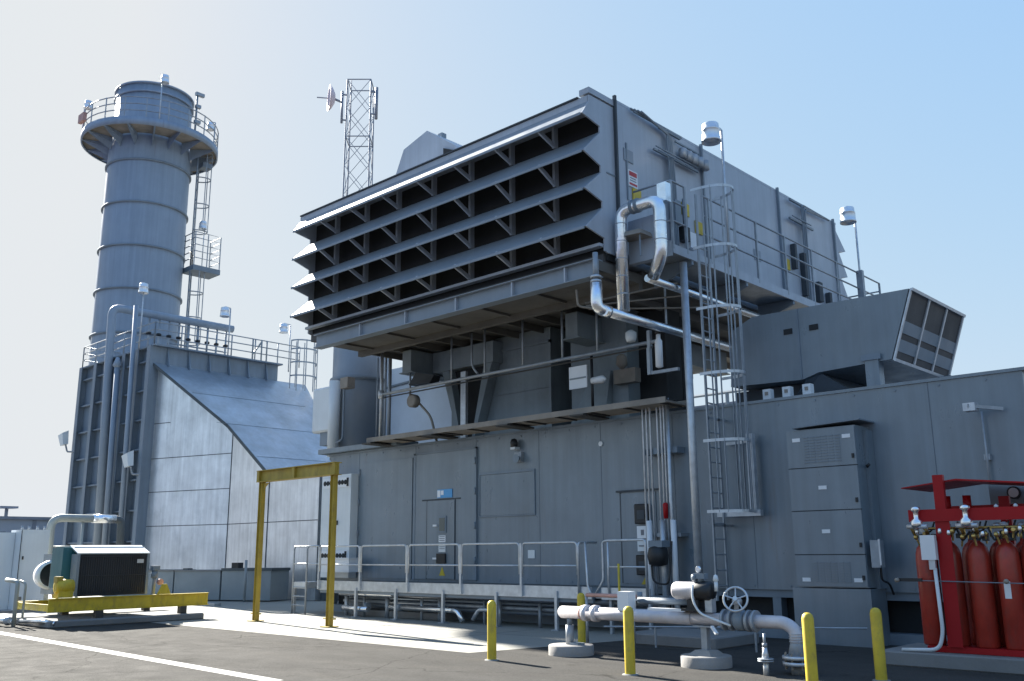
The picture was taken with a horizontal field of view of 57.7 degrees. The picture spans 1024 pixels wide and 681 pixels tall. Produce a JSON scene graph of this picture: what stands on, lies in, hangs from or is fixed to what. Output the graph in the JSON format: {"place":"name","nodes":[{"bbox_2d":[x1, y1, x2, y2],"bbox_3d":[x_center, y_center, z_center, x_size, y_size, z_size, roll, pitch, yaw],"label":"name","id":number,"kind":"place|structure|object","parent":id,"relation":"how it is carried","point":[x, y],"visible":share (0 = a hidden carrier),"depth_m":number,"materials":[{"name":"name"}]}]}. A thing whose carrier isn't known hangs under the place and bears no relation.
{"place":"outdoors","nodes":[
{"label":"outdoors","id":0,"kind":"place"},
{"bbox_2d":[0,516,64,545],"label":"building","id":1,"kind":"structure","parent":0,"point":[8,523],"depth_m":128.34,"materials":[{"name":"grey metal"}]},
{"bbox_2d":[0,623,1023,680],"bbox_3d":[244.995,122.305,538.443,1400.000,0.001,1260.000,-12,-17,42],"label":"ground","id":2,"kind":"structure","parent":0,"point":[287,658],"depth_m":14.95,"materials":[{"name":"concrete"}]},
{"bbox_2d":[0,609,40,612],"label":"concrete pad","id":3,"kind":"object","parent":2,"relation":"on","point":[8,611],"visible":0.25,"depth_m":27.85,"materials":[{"name":"grey concrete"}]},
{"bbox_2d":[0,526,49,609],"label":"power cabinet","id":4,"kind":"object","parent":3,"relation":"on","point":[22,552],"visible":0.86,"depth_m":28.63,"materials":[{"name":"grey metal"}]},
{"bbox_2d":[0,578,55,626],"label":"hydrant pipes","id":5,"kind":"object","parent":2,"relation":"on","point":[9,620],"visible":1,"depth_m":22.99,"materials":[{"name":"metal"}]},
{"bbox_2d":[0,608,203,628],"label":"concrete pad","id":6,"kind":"object","parent":2,"relation":"on","point":[110,617],"visible":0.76,"depth_m":24.13,"materials":[{"name":"grey concrete"}]},
{"bbox_2d":[17,584,208,617],"bbox_3d":[-10.591,6.903,24.813,2.280,0.780,4.220,-12,-17,42],"label":"equipment skid","id":7,"kind":"object","parent":6,"relation":"on","point":[162,597],"visible":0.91,"depth_m":23.96,"materials":[{"name":"yellow paint"}]},
{"bbox_2d":[53,576,74,597],"bbox_3d":[-11.136,6.128,23.126,0.370,0.510,0.450,-12,-17,42],"label":"pump motor","id":8,"kind":"object","parent":7,"relation":"on","point":[63,588],"visible":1,"depth_m":23.00,"materials":[{"name":"yellow paint"}]},
{"bbox_2d":[33,545,149,596],"bbox_3d":[-11.480,6.203,25.177,2.740,1.280,2.120,-12,-17,42],"label":"radiator unit","id":9,"kind":"object","parent":7,"relation":"on","point":[96,570],"visible":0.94,"depth_m":24.32,"materials":[{"name":"teal paint"}]},
{"bbox_2d":[150,566,163,593],"bbox_3d":[-9.557,6.430,25.003,0.300,0.730,0.280,-12,-17,42],"label":"valve stand","id":10,"kind":"object","parent":9,"relation":"attached to","point":[154,572],"visible":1,"depth_m":24.96,"materials":[{"name":"metal"}]},
{"bbox_2d":[0,631,280,680],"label":"road marking","id":11,"kind":"object","parent":2,"relation":"on","point":[143,657],"visible":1,"depth_m":15.50,"materials":[{"name":"paint"}]},
{"bbox_2d":[48,594,641,652],"bbox_3d":[-8.125,11.309,41.756,48.900,0.001,28.200,-12,-17,42],"label":"concrete apron","id":12,"kind":"object","parent":2,"relation":"on","point":[392,633],"visible":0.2,"depth_m":21.53,"materials":[{"name":"grey concrete"}]},
{"bbox_2d":[43,514,124,599],"bbox_3d":[-14.601,7.460,31.793,0.328,2.996,2.708,-12,-17,42],"label":"cooling pipe","id":13,"kind":"object","parent":12,"relation":"on","point":[83,519],"visible":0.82,"depth_m":31.85,"materials":[{"name":"metal"}]},
{"bbox_2d":[78,80,218,364],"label":"exhaust stack","id":14,"kind":"object","parent":12,"relation":"on","point":[137,146],"visible":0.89,"depth_m":52.24,"materials":[{"name":"paint"}]},
{"bbox_2d":[183,153,221,347],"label":"stack ladder","id":15,"kind":"object","parent":14,"relation":"attached to","point":[199,271],"visible":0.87,"depth_m":54.23,"materials":[{"name":"metal"}]},
{"bbox_2d":[117,569,195,595],"bbox_3d":[-14.088,9.597,36.818,2.790,1.150,1.250,-6,-14,22],"label":"containment box","id":16,"kind":"object","parent":12,"relation":"on","point":[167,576],"visible":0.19,"depth_m":36.01,"materials":[{"name":"blue paint"}]},
{"bbox_2d":[62,343,282,547],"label":"catalyst casing","id":17,"kind":"object","parent":12,"relation":"on","point":[82,489],"visible":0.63,"depth_m":44.58,"materials":[{"name":"paint"}]},
{"bbox_2d":[121,450,138,474],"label":"floodlight","id":18,"kind":"object","parent":17,"relation":"attached to","point":[128,459],"visible":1,"depth_m":41.90,"materials":[{"name":"white metal"}]},
{"bbox_2d":[138,282,148,348],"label":"area lamp","id":19,"kind":"object","parent":17,"relation":"on","point":[143,288],"visible":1,"depth_m":44.33,"materials":[{"name":"metal"}]},
{"bbox_2d":[93,305,234,544],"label":"injection header","id":20,"kind":"object","parent":17,"relation":"attached to","point":[104,476],"visible":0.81,"depth_m":44.38,"materials":[{"name":"paint"}]},
{"bbox_2d":[82,321,299,367],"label":"roof railing","id":21,"kind":"object","parent":17,"relation":"on","point":[154,336],"visible":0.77,"depth_m":45.80,"materials":[{"name":"grey metal"}]},
{"bbox_2d":[173,568,221,599],"bbox_3d":[-11.742,9.360,35.859,2.220,1.150,1.250,-6,-14,22],"label":"containment box","id":22,"kind":"object","parent":12,"relation":"on","point":[188,580],"visible":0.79,"depth_m":35.30,"materials":[{"name":"blue paint"}]},
{"bbox_2d":[145,363,330,599],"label":"exhaust duct","id":23,"kind":"object","parent":12,"relation":"on","point":[220,440],"visible":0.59,"depth_m":40.52,"materials":[{"name":"metal"}]},
{"bbox_2d":[289,339,317,393],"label":"caged ladder","id":24,"kind":"object","parent":23,"relation":"attached to","point":[314,378],"visible":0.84,"depth_m":47.89,"materials":[{"name":"grey metal"}]},
{"bbox_2d":[221,563,290,600],"bbox_3d":[-9.648,9.038,34.971,2.309,1.350,1.150,-6,-14,22],"label":"containment box","id":25,"kind":"object","parent":12,"relation":"on","point":[274,583],"visible":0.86,"depth_m":34.54,"materials":[{"name":"blue paint"}]},
{"bbox_2d":[247,462,341,627],"bbox_3d":[-5.507,5.142,23.508,3.680,3.886,0.300,-12,-17,42],"label":"lifting gantry","id":26,"kind":"object","parent":12,"relation":"on","point":[331,469],"visible":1,"depth_m":23.56,"materials":[{"name":"yellow metal"}]},
{"bbox_2d":[291,545,321,613],"bbox_3d":[-5.809,7.008,27.306,1.197,1.946,0.726,-12,-17,42],"label":"deck ladder","id":27,"kind":"object","parent":12,"relation":"on","point":[305,584],"visible":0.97,"depth_m":27.18,"materials":[{"name":"metal"}]},
{"bbox_2d":[340,79,374,196],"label":"lattice mast","id":28,"kind":"object","parent":12,"relation":"on","point":[369,152],"visible":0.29,"depth_m":54.30,"materials":[{"name":"metal"}]},
{"bbox_2d":[317,84,341,110],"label":"radio dish","id":29,"kind":"object","parent":28,"relation":"attached to","point":[331,98],"visible":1,"depth_m":53.91,"materials":[{"name":"metal"}]},
{"bbox_2d":[290,541,600,630],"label":"access deck","id":30,"kind":"structure","parent":12,"relation":"on","point":[555,594],"depth_m":22.78,"materials":[{"name":"metal"}]},
{"bbox_2d":[339,593,668,627],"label":"service pipes","id":31,"kind":"object","parent":12,"relation":"on","point":[429,608],"visible":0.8,"depth_m":23.66,"materials":[{"name":"metal"}]},
{"bbox_2d":[577,593,585,642],"bbox_3d":[1.319,5.276,17.674,0.240,0.935,0.240,-12,-17,42],"label":"bollard","id":32,"kind":"object","parent":12,"relation":"on","point":[581,623],"visible":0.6,"depth_m":17.59,"materials":[{"name":"yellow metal"}]},
{"bbox_2d":[595,539,673,633],"bbox_3d":[2.695,5.260,19.954,1.450,1.956,1.276,-12,-17,42],"label":"stub railing","id":33,"kind":"object","parent":12,"relation":"on","point":[646,592],"visible":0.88,"depth_m":19.61,"materials":[{"name":"metal"}]},
{"bbox_2d":[318,367,1023,645],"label":"turbine enclosure","id":34,"kind":"object","parent":12,"relation":"on","point":[576,482],"visible":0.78,"depth_m":20.77,"materials":[{"name":"paint"}]},
{"bbox_2d":[320,474,358,577],"bbox_3d":[-5.307,5.652,28.381,1.470,3.060,0.327,-12,-17,42],"label":"electrical cabinet","id":35,"kind":"object","parent":34,"relation":"attached to","point":[347,512],"visible":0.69,"depth_m":28.14,"materials":[{"name":"white metal"}]},
{"bbox_2d":[321,558,357,571],"bbox_3d":[-5.123,6.644,27.545,1.440,0.410,0.380,-12,-17,42],"label":"junction box","id":36,"kind":"object","parent":35,"relation":"attached to","point":[346,568],"visible":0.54,"depth_m":27.16,"materials":[{"name":"white paint"}]},
{"bbox_2d":[327,347,388,460],"bbox_3d":[-5.273,1.843,31.711,2.160,4.435,2.460,-12,-17,42],"label":"vent stack","id":37,"kind":"object","parent":34,"relation":"on","point":[352,401],"visible":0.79,"depth_m":30.83,"materials":[{"name":"paint"}]},
{"bbox_2d":[312,387,328,446],"bbox_3d":[-6.181,2.803,31.999,1.430,2.366,0.874,-12,-17,42],"label":"wall box","id":38,"kind":"object","parent":37,"relation":"attached to","point":[320,410],"visible":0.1,"depth_m":31.92,"materials":[{"name":"metal"}]},
{"bbox_2d":[375,358,391,436],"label":"riser pipes","id":39,"kind":"object","parent":34,"relation":"on","point":[389,398],"visible":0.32,"depth_m":28.65,"materials":[{"name":"grey metal"}]},
{"bbox_2d":[357,458,413,578],"bbox_3d":[-3.732,5.203,27.144,2.445,3.360,0.075,-12,-17,42],"label":"equipment door","id":40,"kind":"structure","parent":34,"relation":"in","point":[385,502],"depth_m":27.09,"materials":[{"name":"paint"}]},
{"bbox_2d":[386,367,451,442],"bbox_3d":[-2.478,2.184,29.839,3.900,2.895,1.065,-12,-17,42],"label":"inlet plenum","id":41,"kind":"object","parent":34,"relation":"on","point":[406,418],"visible":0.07,"depth_m":29.68,"materials":[{"name":"paint"}]},
{"bbox_2d":[407,394,437,440],"bbox_3d":[-2.578,2.215,26.695,1.029,1.429,0.335,-12,-17,42],"label":"floodlight","id":42,"kind":"object","parent":34,"relation":"on","point":[413,400],"visible":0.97,"depth_m":26.84,"materials":[{"name":"grey metal"}]},
{"bbox_2d":[422,497,460,579],"bbox_3d":[-1.968,5.395,25.325,1.550,2.150,0.085,-12,-17,42],"label":"door","id":43,"kind":"structure","parent":34,"relation":"in","point":[441,515],"depth_m":25.34,"materials":[{"name":"paint"}]},
{"bbox_2d":[412,447,477,579],"bbox_3d":[-1.868,4.742,25.432,2.540,3.470,0.100,-12,-17,42],"label":"equipment door","id":44,"kind":"structure","parent":34,"relation":"in","point":[456,470],"depth_m":25.43,"materials":[{"name":"paint"}]},
{"bbox_2d":[433,340,502,437],"bbox_3d":[-1.332,1.549,26.742,2.500,2.730,0.500,-12,-17,42],"label":"vee bracket","id":45,"kind":"object","parent":34,"relation":"on","point":[470,402],"visible":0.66,"depth_m":26.61,"materials":[{"name":"metal"}]},
{"bbox_2d":[290,87,847,380],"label":"filter house","id":46,"kind":"structure","parent":45,"relation":"on","point":[504,232],"depth_m":23.64,"materials":[{"name":"paint"}]},
{"bbox_2d":[409,373,440,394],"bbox_3d":[-2.549,1.185,26.834,1.180,0.640,0.350,-12,-17,42],"label":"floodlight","id":47,"kind":"object","parent":46,"relation":"hanging from","point":[418,379],"visible":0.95,"depth_m":26.69,"materials":[{"name":"grey metal"}]},
{"bbox_2d":[396,131,461,173],"bbox_3d":[-1.799,-5.165,30.706,3.550,3.370,2.800,-12,-17,42],"label":"roof vent","id":48,"kind":"object","parent":46,"relation":"on","point":[425,146],"visible":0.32,"depth_m":30.16,"materials":[{"name":"metal"}]},
{"bbox_2d":[378,311,679,435],"bbox_3d":[-0.137,0.827,24.132,10.450,2.700,0.200,-12,-17,42],"label":"sprinkler pipe","id":49,"kind":"object","parent":46,"relation":"hanging from","point":[649,342],"visible":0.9,"depth_m":23.85,"materials":[{"name":"metal"}]},
{"bbox_2d":[655,331,662,367],"bbox_3d":[3.305,0.189,20.956,0.170,0.880,0.170,-12,-17,42],"label":"filter bottle","id":50,"kind":"object","parent":49,"relation":"hanging from","point":[658,353],"visible":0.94,"depth_m":20.88,"materials":[{"name":"white paint"}]},
{"bbox_2d":[590,252,728,350],"bbox_3d":[3.620,-0.778,21.476,0.371,1.408,5.530,-12,-17,42],"label":"insulated pipe","id":51,"kind":"object","parent":46,"relation":"hanging from","point":[599,307],"visible":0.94,"depth_m":19.97,"materials":[{"name":"metal"}]},
{"bbox_2d":[630,108,709,250],"bbox_3d":[3.907,-3.490,22.439,0.240,3.504,3.186,-12,-17,42],"label":"conduit rack","id":52,"kind":"object","parent":46,"relation":"attached to","point":[693,160],"visible":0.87,"depth_m":22.61,"materials":[{"name":"metal"}]},
{"bbox_2d":[614,181,760,317],"bbox_3d":[4.635,-1.595,21.908,1.316,2.680,5.780,-12,-17,42],"label":"insulated pipe","id":53,"kind":"object","parent":46,"relation":"attached to","point":[660,200],"visible":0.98,"depth_m":20.02,"materials":[{"name":"metal"}]},
{"bbox_2d":[575,282,697,309],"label":"tubing lines","id":54,"kind":"object","parent":53,"relation":"attached to","point":[585,307],"visible":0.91,"depth_m":20.65,"materials":[{"name":"silver metal"}]},
{"bbox_2d":[625,215,654,265],"bbox_3d":[2.793,-2.256,20.376,0.800,1.000,0.610,-12,-17,42],"label":"pipe tray","id":55,"kind":"object","parent":53,"relation":"attached to","point":[639,234],"visible":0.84,"depth_m":20.44,"materials":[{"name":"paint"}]},
{"bbox_2d":[633,179,880,314],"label":"walkway","id":56,"kind":"structure","parent":46,"relation":"attached to","point":[765,297],"depth_m":22.90,"materials":[{"name":"paint"}]},
{"bbox_2d":[701,121,730,266],"bbox_3d":[4.854,-3.505,21.962,0.470,3.505,0.763,-12,-17,42],"label":"area lamp","id":57,"kind":"object","parent":56,"relation":"attached to","point":[712,133],"visible":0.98,"depth_m":22.08,"materials":[{"name":"metal"}]},
{"bbox_2d":[840,206,860,269],"bbox_3d":[10.063,-2.292,27.362,0.470,3.455,0.763,-12,-17,42],"label":"area lamp","id":58,"kind":"object","parent":56,"relation":"attached to","point":[847,216],"visible":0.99,"depth_m":27.49,"materials":[{"name":"metal"}]},
{"bbox_2d":[788,198,832,302],"bbox_3d":[8.987,-2.348,27.779,0.155,3.366,2.700,-12,-17,42],"label":"conduit rack","id":59,"kind":"object","parent":46,"relation":"attached to","point":[806,284],"visible":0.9,"depth_m":27.42,"materials":[{"name":"metal"}]},
{"bbox_2d":[510,439,523,462],"bbox_3d":[0.118,2.825,23.840,0.340,0.630,0.240,-12,-17,42],"label":"warning beacon","id":60,"kind":"object","parent":34,"relation":"attached to","point":[518,456],"visible":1,"depth_m":23.81,"materials":[{"name":"grey metal"}]},
{"bbox_2d":[362,396,685,446],"bbox_3d":[-0.213,2.173,23.768,10.400,0.185,1.000,-12,-17,42],"label":"cable tray","id":61,"kind":"object","parent":34,"relation":"on","point":[596,413],"visible":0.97,"depth_m":22.96,"materials":[{"name":"grey metal"}]},
{"bbox_2d":[569,356,605,405],"bbox_3d":[1.812,1.070,22.341,1.100,1.400,0.200,-12,-17,42],"label":"instrument panel","id":62,"kind":"object","parent":61,"relation":"on","point":[578,378],"visible":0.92,"depth_m":22.44,"materials":[{"name":"white paint"}]},
{"bbox_2d":[452,317,686,436],"bbox_3d":[1.409,1.192,25.620,7.300,2.895,1.650,-12,-17,42],"label":"duct plenum","id":63,"kind":"object","parent":34,"relation":"on","point":[538,391],"visible":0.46,"depth_m":25.44,"materials":[{"name":"grey metal"}]},
{"bbox_2d":[616,488,658,583],"bbox_3d":[2.866,4.408,20.979,1.200,2.070,0.050,-12,-17,42],"label":"access door","id":64,"kind":"structure","parent":34,"relation":"in","point":[629,549],"depth_m":21.12,"materials":[{"name":"paint"}]},
{"bbox_2d":[636,555,644,574],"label":"alarm box","id":65,"kind":"object","parent":34,"relation":"attached to","point":[640,560],"visible":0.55,"depth_m":20.69,"materials":[{"name":"grey metal"}]},
{"bbox_2d":[634,504,648,523],"bbox_3d":[2.930,3.902,20.943,0.380,0.440,0.129,-12,-17,42],"label":"alarm box","id":66,"kind":"object","parent":34,"relation":"attached to","point":[639,513],"visible":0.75,"depth_m":20.90,"materials":[{"name":"grey metal"}]},
{"bbox_2d":[637,526,645,550],"bbox_3d":[2.949,4.437,20.837,0.300,0.550,0.087,-12,-17,42],"label":"wall notice","id":67,"kind":"object","parent":34,"relation":"attached to","point":[641,531],"depth_m":20.84,"materials":[{"name":"white paint"}]},
{"bbox_2d":[641,398,688,608],"bbox_3d":[3.113,3.655,20.564,1.451,4.650,0.537,-12,-17,42],"label":"conduit bundle","id":68,"kind":"object","parent":34,"relation":"attached to","point":[667,452],"visible":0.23,"depth_m":20.32,"materials":[{"name":"metal"}]},
{"bbox_2d":[647,540,672,584],"bbox_3d":[3.169,4.724,19.781,0.599,0.922,0.460,-12,-17,42],"label":"valve controller","id":69,"kind":"object","parent":68,"relation":"attached to","point":[657,555],"visible":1,"depth_m":19.70,"materials":[{"name":"black metal"}]},
{"bbox_2d":[690,183,754,600],"bbox_3d":[4.531,0.944,19.471,0.802,8.690,0.956,-12,-17,42],"label":"caged ladder","id":70,"kind":"object","parent":34,"relation":"attached to","point":[719,439],"visible":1,"depth_m":19.52,"materials":[{"name":"metal"}]},
{"bbox_2d":[717,433,763,516],"bbox_3d":[4.737,2.812,19.351,1.000,1.670,0.300,-12,-17,42],"label":"ladder conduit","id":71,"kind":"object","parent":34,"relation":"attached to","point":[758,511],"visible":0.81,"depth_m":19.01,"materials":[{"name":"metal"}]},
{"bbox_2d":[731,287,965,402],"bbox_3d":[7.586,0.521,21.183,4.427,2.135,3.255,-12,-17,42],"label":"ventilation duct","id":72,"kind":"object","parent":34,"relation":"on","point":[910,334],"visible":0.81,"depth_m":20.10,"materials":[{"name":"metal"}]},
{"bbox_2d":[962,402,1002,479],"bbox_3d":[8.184,1.908,16.042,0.589,1.670,0.426,5,-14,-23],"label":"wall light","id":73,"kind":"object","parent":34,"relation":"attached to","point":[972,407],"visible":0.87,"depth_m":16.16,"materials":[{"name":"metal"}]},
{"bbox_2d":[988,479,1023,504],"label":"gauge panel","id":74,"kind":"object","parent":34,"relation":"attached to","point":[1015,494],"visible":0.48,"depth_m":14.69,"materials":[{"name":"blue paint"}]},
{"bbox_2d":[485,600,498,660],"bbox_3d":[-0.329,4.719,15.167,0.240,0.935,0.240,-12,-17,42],"label":"bollard","id":75,"kind":"object","parent":2,"relation":"on","point":[491,630],"visible":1,"depth_m":15.10,"materials":[{"name":"yellow metal"}]},
{"bbox_2d":[548,618,593,656],"bbox_3d":[1.001,5.030,15.827,0.770,0.600,0.770,-12,-17,42],"label":"pipe footing","id":76,"kind":"object","parent":2,"relation":"on","point":[569,647],"visible":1,"depth_m":15.56,"materials":[{"name":"concrete"}]},
{"bbox_2d":[585,592,642,650],"bbox_3d":[1.825,5.013,16.682,1.275,1.000,0.100,-12,-17,42],"label":"pipe","id":77,"kind":"object","parent":2,"relation":"on","point":[637,595],"visible":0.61,"depth_m":16.96,"materials":[{"name":"metal"}]},
{"bbox_2d":[622,606,638,675],"bbox_3d":[1.669,4.265,13.243,0.240,0.935,0.240,-12,-17,42],"label":"bollard","id":78,"kind":"object","parent":2,"relation":"on","point":[629,639],"visible":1,"depth_m":13.18,"materials":[{"name":"yellow metal"}]},
{"bbox_2d":[679,261,704,628],"bbox_3d":[3.822,2.141,19.747,0.450,7.930,0.440,-12,-17,42],"label":"support pole","id":79,"kind":"object","parent":2,"relation":"on","point":[695,505],"visible":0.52,"depth_m":19.79,"materials":[{"name":"metal"}]},
{"bbox_2d":[635,628,758,649],"bbox_3d":[3.366,5.596,17.495,2.000,0.200,1.550,-12,-17,42],"label":"concrete pad","id":80,"kind":"object","parent":2,"relation":"on","point":[681,637],"visible":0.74,"depth_m":17.00,"materials":[{"name":"grey concrete"}]},
{"bbox_2d":[680,625,732,669],"bbox_3d":[2.924,4.617,14.065,0.770,0.592,0.770,-12,-17,42],"label":"pipe footing","id":81,"kind":"object","parent":2,"relation":"on","point":[706,657],"visible":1,"depth_m":13.84,"materials":[{"name":"concrete"}]},
{"bbox_2d":[558,591,805,674],"bbox_3d":[2.495,4.488,14.535,4.590,1.060,0.416,-12,-17,42],"label":"gas pipe","id":82,"kind":"object","parent":81,"relation":"on","point":[757,621],"visible":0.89,"depth_m":14.35,"materials":[{"name":"metal"}]},
{"bbox_2d":[671,566,730,634],"bbox_3d":[2.890,3.937,14.162,1.036,0.987,0.392,-12,-17,42],"label":"valve actuator","id":83,"kind":"object","parent":82,"relation":"attached to","point":[700,594],"visible":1,"depth_m":14.16,"materials":[{"name":"white metal"}]},
{"bbox_2d":[722,586,748,630],"bbox_3d":[3.364,3.962,13.757,0.363,0.642,0.381,-12,-17,42],"label":"gate valve","id":84,"kind":"object","parent":82,"relation":"attached to","point":[737,619],"visible":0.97,"depth_m":13.68,"materials":[{"name":"metal"}]},
{"bbox_2d":[604,626,866,651],"bbox_3d":[3.741,5.163,16.208,4.708,0.466,0.039,-8,-15,30],"label":"rail pipe","id":85,"kind":"object","parent":2,"relation":"on","point":[755,636],"visible":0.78,"depth_m":16.56,"materials":[{"name":"metal"}]},
{"bbox_2d":[758,633,773,675],"bbox_3d":[3.538,4.385,12.991,0.220,0.560,0.220,-12,-17,42],"label":"drain valve","id":86,"kind":"object","parent":2,"relation":"on","point":[765,659],"visible":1,"depth_m":12.95,"materials":[{"name":"metal"}]},
{"bbox_2d":[801,612,818,680],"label":"bollard","id":87,"kind":"object","parent":2,"relation":"on","point":[809,646],"visible":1,"depth_m":11.53,"materials":[{"name":"yellow metal"}]},
{"bbox_2d":[786,418,890,647],"bbox_3d":[6.123,3.607,17.588,1.599,4.075,0.740,-12,-17,42],"label":"louvred cabinet","id":88,"kind":"object","parent":2,"relation":"on","point":[836,519],"visible":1,"depth_m":17.32,"materials":[{"name":"metal"}]},
{"bbox_2d":[870,539,894,594],"bbox_3d":[6.722,4.106,16.856,0.190,0.992,0.556,-12,-17,42],"label":"disconnect switch","id":89,"kind":"object","parent":88,"relation":"attached to","point":[877,554],"visible":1,"depth_m":16.75,"materials":[{"name":"metal"}]},
{"bbox_2d":[870,608,890,680],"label":"bollard","id":90,"kind":"object","parent":2,"relation":"on","point":[878,645],"visible":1,"depth_m":12.38,"materials":[{"name":"yellow metal"}]},
{"bbox_2d":[885,643,1023,674],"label":"concrete pad","id":91,"kind":"object","parent":2,"relation":"on","point":[896,656],"visible":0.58,"depth_m":13.36,"materials":[{"name":"grey concrete"}]},
{"bbox_2d":[894,475,1023,656],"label":"cylinder rack","id":92,"kind":"object","parent":91,"relation":"on","point":[943,513],"visible":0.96,"depth_m":13.77,"materials":[{"name":"red metal"}]},
{"bbox_2d":[906,506,929,534],"bbox_3d":[6.156,2.739,14.125,0.300,0.430,0.243,-12,-17,42],"label":"pilot valve","id":93,"kind":"object","parent":92,"relation":"attached to","point":[916,522],"visible":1,"depth_m":14.07,"materials":[{"name":"metal"}]},
{"bbox_2d":[902,535,944,651],"bbox_3d":[6.077,3.775,13.892,0.635,1.693,0.099,-11,-17,39],"label":"control box","id":94,"kind":"object","parent":92,"relation":"attached to","point":[928,546],"visible":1,"depth_m":13.80,"materials":[{"name":"white paint"}]},
{"bbox_2d":[916,522,946,644],"bbox_3d":[6.356,3.680,14.156,0.330,1.805,0.316,-12,-17,42],"label":"gas cylinder","id":95,"kind":"object","parent":92,"relation":"in","point":[929,613],"visible":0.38,"depth_m":13.99,"materials":[{"name":"red paint"}]},
{"bbox_2d":[950,521,971,646],"bbox_3d":[6.630,3.636,13.970,0.330,1.805,0.320,-12,-17,42],"label":"gas cylinder","id":96,"kind":"object","parent":92,"relation":"on","point":[962,602],"visible":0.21,"depth_m":13.79,"materials":[{"name":"red paint"}]},
{"bbox_2d":[955,505,979,533],"bbox_3d":[6.673,2.627,13.652,0.300,0.430,0.243,-12,-17,42],"label":"pilot valve","id":97,"kind":"object","parent":92,"relation":"attached to","point":[965,520],"visible":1,"depth_m":13.60,"materials":[{"name":"metal"}]},
{"bbox_2d":[914,503,1023,546],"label":"cylinder manifold","id":98,"kind":"object","parent":92,"relation":"attached to","point":[1004,532],"visible":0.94,"depth_m":13.55,"materials":[{"name":"gold metal"}]},
{"bbox_2d":[962,521,980,644],"bbox_3d":[7.037,3.661,14.094,0.330,1.805,0.316,-12,-17,42],"label":"gas cylinder","id":99,"kind":"object","parent":92,"relation":"on","point":[968,594],"visible":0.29,"depth_m":14.04,"materials":[{"name":"red paint"}]},
{"bbox_2d":[967,520,1000,648],"bbox_3d":[6.902,3.562,13.655,0.330,1.805,0.316,-12,-17,42],"label":"gas cylinder","id":100,"kind":"object","parent":92,"relation":"on","point":[986,623],"visible":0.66,"depth_m":13.51,"materials":[{"name":"red paint"}]},
{"bbox_2d":[989,521,1008,646],"bbox_3d":[7.315,3.595,13.813,0.330,1.805,0.316,-12,-17,42],"label":"gas cylinder","id":101,"kind":"object","parent":92,"relation":"on","point":[992,551],"visible":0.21,"depth_m":13.75,"materials":[{"name":"red paint"}]},
{"bbox_2d":[995,520,1023,650],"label":"gas cylinder","id":102,"kind":"object","parent":92,"relation":"on","point":[1008,563],"visible":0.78,"depth_m":13.25,"materials":[{"name":"red paint"}]},
{"bbox_2d":[0,0,1023,516],"label":"sky","id":103,"kind":"structure","parent":0,"point":[908,115],"materials":[{"name":"blue"}]},
{"bbox_2d":[571,309,683,423],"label":"casing","id":104,"kind":"structure","parent":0,"point":[669,385],"depth_m":23.23,"materials":[{"name":"grey metal"}]},
{"bbox_2d":[613,354,640,385],"bbox_3d":[2.753,0.688,22.747,0.650,0.710,0.413,-12,-17,42],"label":"junction box","id":105,"kind":"object","parent":104,"relation":"attached to","point":[626,376],"visible":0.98,"depth_m":22.65,"materials":[{"name":"grey metal"}]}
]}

